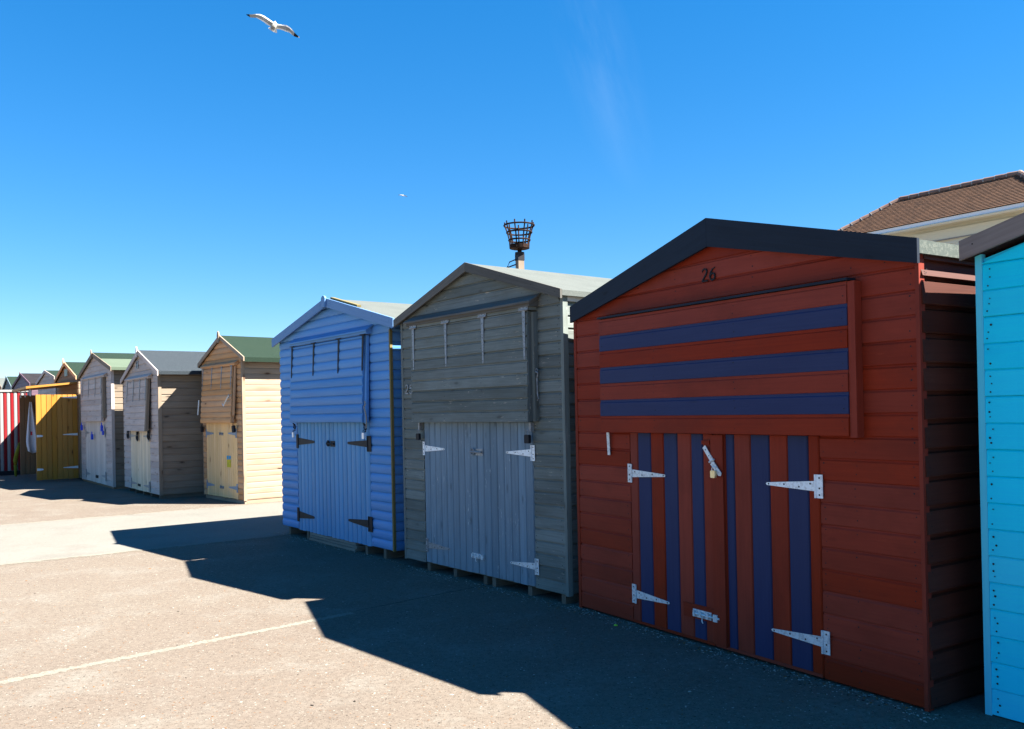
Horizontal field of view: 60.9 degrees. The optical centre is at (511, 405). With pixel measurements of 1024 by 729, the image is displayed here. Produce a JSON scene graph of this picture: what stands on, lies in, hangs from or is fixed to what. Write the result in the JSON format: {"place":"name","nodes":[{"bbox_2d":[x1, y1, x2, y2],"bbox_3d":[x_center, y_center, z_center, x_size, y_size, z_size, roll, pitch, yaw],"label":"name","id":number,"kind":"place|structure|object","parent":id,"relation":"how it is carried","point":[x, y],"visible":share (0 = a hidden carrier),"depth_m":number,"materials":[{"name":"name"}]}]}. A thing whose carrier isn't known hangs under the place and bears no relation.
{"place":"outdoors","nodes":[
{"label":"outdoors","id":0,"kind":"place"},
{"bbox_2d":[0,502,301,564],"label":"path","id":1,"kind":"structure","parent":0,"point":[65,538],"depth_m":11.41,"materials":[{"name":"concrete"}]},
{"bbox_2d":[246,14,298,37],"bbox_3d":[-5.759,-9.138,21.026,1.273,0.585,0.195,-1,0,0],"label":"gull","id":2,"kind":"object","parent":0,"point":[272,24],"visible":1,"depth_m":20.97,"materials":[{"name":"white"}]},
{"bbox_2d":[0,470,1023,728],"bbox_3d":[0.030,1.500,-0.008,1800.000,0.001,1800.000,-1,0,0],"label":"ground","id":3,"kind":"structure","parent":0,"point":[280,580],"depth_m":5.39,"materials":[{"name":"concrete"}]},
{"bbox_2d":[0,378,4,389],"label":"beach hut","id":4,"kind":"object","parent":3,"relation":"on","point":[2,380],"visible":0.03,"depth_m":34.01,"materials":[{"name":"white wood"}]},
{"bbox_2d":[2,375,16,389],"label":"beach hut","id":5,"kind":"object","parent":3,"relation":"on","point":[8,383],"visible":0.09,"depth_m":31.92,"materials":[{"name":"white paint"}]},
{"bbox_2d":[0,390,27,475],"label":"striped panel","id":6,"kind":"object","parent":3,"relation":"on","point":[9,423],"visible":0.62,"depth_m":23.64,"materials":[{"name":"white paint"}]},
{"bbox_2d":[13,442,19,475],"bbox_3d":[-13.118,1.433,23.020,0.208,0.903,0.127,-1,0,29],"label":"folded parasol","id":7,"kind":"object","parent":3,"relation":"on","point":[15,458],"visible":1,"depth_m":23.01,"materials":[{"name":"green fabric"}]},
{"bbox_2d":[11,372,41,394],"bbox_3d":[-15.335,0.390,29.894,2.772,3.051,4.401,-1,0,-36],"label":"beach hut","id":8,"kind":"object","parent":3,"relation":"on","point":[25,379],"visible":0.15,"depth_m":28.73,"materials":[{"name":"purple paint"}]},
{"bbox_2d":[35,370,58,394],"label":"beach hut","id":9,"kind":"object","parent":3,"relation":"on","point":[46,377],"visible":0.17,"depth_m":24.91,"materials":[{"name":"grey wood"}]},
{"bbox_2d":[12,358,85,479],"bbox_3d":[-10.834,0.287,22.920,3.800,3.017,3.112,-1,0,-36],"label":"beach hut","id":10,"kind":"object","parent":3,"relation":"on","point":[57,454],"visible":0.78,"depth_m":21.14,"materials":[{"name":"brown wood"}]},
{"bbox_2d":[19,395,36,474],"bbox_3d":[-12.541,0.775,23.115,0.930,2.084,0.023,-1,0,-36],"label":"door","id":11,"kind":"structure","parent":10,"relation":"in","point":[27,459],"depth_m":22.90,"materials":[{"name":"wood"}]},
{"bbox_2d":[26,402,35,452],"bbox_3d":[-12.632,0.591,22.938,0.319,1.355,0.139,-1,0,-36],"label":"towel","id":12,"kind":"object","parent":10,"relation":"hanging from","point":[31,436],"visible":0.88,"depth_m":22.92,"materials":[{"name":"white fabric"}]},
{"bbox_2d":[35,394,78,479],"bbox_3d":[-10.976,0.765,21.007,0.910,2.048,0.032,-1,0,-36],"label":"door","id":13,"kind":"structure","parent":10,"relation":"in","point":[56,415],"depth_m":21.00,"materials":[{"name":"yellow wood"}]},
{"bbox_2d":[78,350,134,488],"bbox_3d":[-8.297,0.251,20.332,2.787,3.045,3.554,-1,0,-36],"label":"beach hut","id":14,"kind":"object","parent":3,"relation":"on","point":[101,425],"visible":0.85,"depth_m":18.96,"materials":[{"name":"grey wood"}]},
{"bbox_2d":[85,421,97,481],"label":"door","id":15,"kind":"structure","parent":14,"relation":"in","point":[91,475],"depth_m":20.08,"materials":[{"name":"wood"}]},
{"bbox_2d":[95,421,106,484],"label":"door","id":16,"kind":"structure","parent":14,"relation":"in","point":[100,440],"depth_m":19.20,"materials":[{"name":"wood"}]},
{"bbox_2d":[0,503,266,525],"bbox_3d":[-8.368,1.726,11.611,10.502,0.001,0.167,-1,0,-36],"label":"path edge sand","id":17,"kind":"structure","parent":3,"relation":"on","point":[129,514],"depth_m":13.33,"materials":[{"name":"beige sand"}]},
{"bbox_2d":[120,346,205,498],"bbox_3d":[-6.159,0.281,17.640,2.816,2.870,2.897,-1,0,-37],"label":"beach hut","id":18,"kind":"object","parent":3,"relation":"on","point":[163,440],"visible":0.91,"depth_m":16.21,"materials":[{"name":"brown wood"}]},
{"bbox_2d":[130,431,140,489],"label":"door","id":19,"kind":"structure","parent":18,"relation":"in","point":[135,445],"depth_m":17.26,"materials":[{"name":"wood"}]},
{"bbox_2d":[140,431,150,492],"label":"door","id":20,"kind":"structure","parent":18,"relation":"in","point":[145,462],"depth_m":16.62,"materials":[{"name":"wood"}]},
{"bbox_2d":[0,612,353,683],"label":"ground joint","id":21,"kind":"object","parent":3,"relation":"on","point":[51,672],"visible":1,"depth_m":5.56,"materials":[{"name":"grey concrete"}]},
{"bbox_2d":[197,331,282,503],"bbox_3d":[-4.123,0.175,16.130,2.870,2.985,2.058,-1,0,-40],"label":"beach hut","id":22,"kind":"object","parent":3,"relation":"on","point":[240,415],"visible":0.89,"depth_m":15.02,"materials":[{"name":"brown wood"}]},
{"bbox_2d":[206,423,223,496],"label":"door","id":23,"kind":"structure","parent":22,"relation":"in","point":[213,432],"depth_m":15.63,"materials":[{"name":"brown wood"}]},
{"bbox_2d":[221,423,238,499],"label":"door","id":24,"kind":"structure","parent":22,"relation":"in","point":[229,442],"depth_m":15.11,"materials":[{"name":"brown wood"}]},
{"bbox_2d":[309,532,365,551],"bbox_3d":[-1.992,1.545,9.921,0.151,0.090,1.217,-1,0,-37],"label":"wooden step","id":25,"kind":"object","parent":3,"relation":"on","point":[339,543],"visible":0.66,"depth_m":9.77,"materials":[{"name":"grey wood"}]},
{"bbox_2d":[271,296,411,558],"bbox_3d":[-1.050,0.162,10.622,2.688,2.830,3.121,-1,0,-37],"label":"beach hut","id":26,"kind":"object","parent":3,"relation":"on","point":[341,420],"visible":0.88,"depth_m":9.55,"materials":[{"name":"blue paint"}]},
{"bbox_2d":[296,423,334,536],"bbox_3d":[-2.303,0.854,10.205,0.047,1.301,1.081,-1,0,-37],"label":"door","id":27,"kind":"structure","parent":26,"relation":"in","point":[313,443],"depth_m":10.22,"materials":[{"name":"blue paint"}]},
{"bbox_2d":[330,423,372,545],"bbox_3d":[-1.759,0.840,9.495,0.037,1.301,1.000,-1,0,-37],"label":"door","id":28,"kind":"structure","parent":26,"relation":"in","point":[352,521],"depth_m":9.48,"materials":[{"name":"blue paint"}]},
{"bbox_2d":[352,585,483,611],"bbox_3d":[-0.425,1.546,7.291,2.204,0.001,0.030,-1,0,-43],"label":"ground joint","id":29,"kind":"object","parent":3,"relation":"on","point":[417,598],"visible":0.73,"depth_m":6.98,"materials":[{"name":"grey concrete"}]},
{"bbox_2d":[1,526,941,728],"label":"grit","id":30,"kind":"object","parent":3,"relation":"on","point":[877,698],"visible":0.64,"depth_m":5.20,"materials":[{"name":"gravel"}]},
{"bbox_2d":[393,262,610,603],"bbox_3d":[0.637,0.135,8.360,2.713,2.793,2.490,-1,0,-38],"label":"beach hut","id":31,"kind":"object","parent":3,"relation":"on","point":[488,425],"visible":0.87,"depth_m":7.33,"materials":[{"name":"grey paint"}]},
{"bbox_2d":[423,422,484,572],"bbox_3d":[-0.538,0.812,7.856,0.043,1.314,0.965,-1,0,-38],"label":"door","id":32,"kind":"structure","parent":31,"relation":"in","point":[451,452],"depth_m":7.86,"materials":[{"name":"grey paint"}]},
{"bbox_2d":[477,422,538,585],"bbox_3d":[-0.043,0.799,7.230,0.031,1.314,0.815,-1,0,-38],"label":"door","id":33,"kind":"structure","parent":31,"relation":"in","point":[506,491],"depth_m":7.22,"materials":[{"name":"grey paint"}]},
{"bbox_2d":[503,219,534,268],"bbox_3d":[0.223,-1.342,20.307,0.740,5.886,0.740,-1,0,39],"label":"fire beacon","id":34,"kind":"object","parent":3,"relation":"on","point":[519,246],"visible":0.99,"depth_m":20.23,"materials":[{"name":"black metal"}]},
{"bbox_2d":[570,218,984,711],"bbox_3d":[2.262,0.159,6.029,2.572,2.650,2.834,-1,0,-32],"label":"beach hut","id":35,"kind":"object","parent":3,"relation":"on","point":[777,444],"visible":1,"depth_m":4.83,"materials":[{"name":"brown wood"}]},
{"bbox_2d":[627,433,718,645],"bbox_3d":[1.040,0.839,5.693,0.048,1.308,0.854,-1,0,-32],"label":"door","id":36,"kind":"structure","parent":35,"relation":"in","point":[669,477],"depth_m":5.69,"materials":[{"name":"paint"}]},
{"bbox_2d":[703,434,829,677],"bbox_3d":[1.443,0.828,5.041,0.070,1.308,0.901,-1,0,-32],"label":"door","id":37,"kind":"structure","parent":35,"relation":"in","point":[767,490],"depth_m":5.01,"materials":[{"name":"paint"}]},
{"bbox_2d":[959,213,1023,722],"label":"beach hut","id":38,"kind":"object","parent":3,"relation":"on","point":[995,253],"visible":1,"depth_m":4.09,"materials":[{"name":"teal paint"}]},
{"bbox_2d":[0,0,1023,377],"label":"sky","id":39,"kind":"structure","parent":0,"point":[175,174],"materials":[{"name":"blue"}]},
{"bbox_2d":[838,170,1023,244],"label":"house","id":40,"kind":"structure","parent":0,"point":[955,214],"depth_m":26.31,"materials":[{"name":"brown tile"}]}
]}

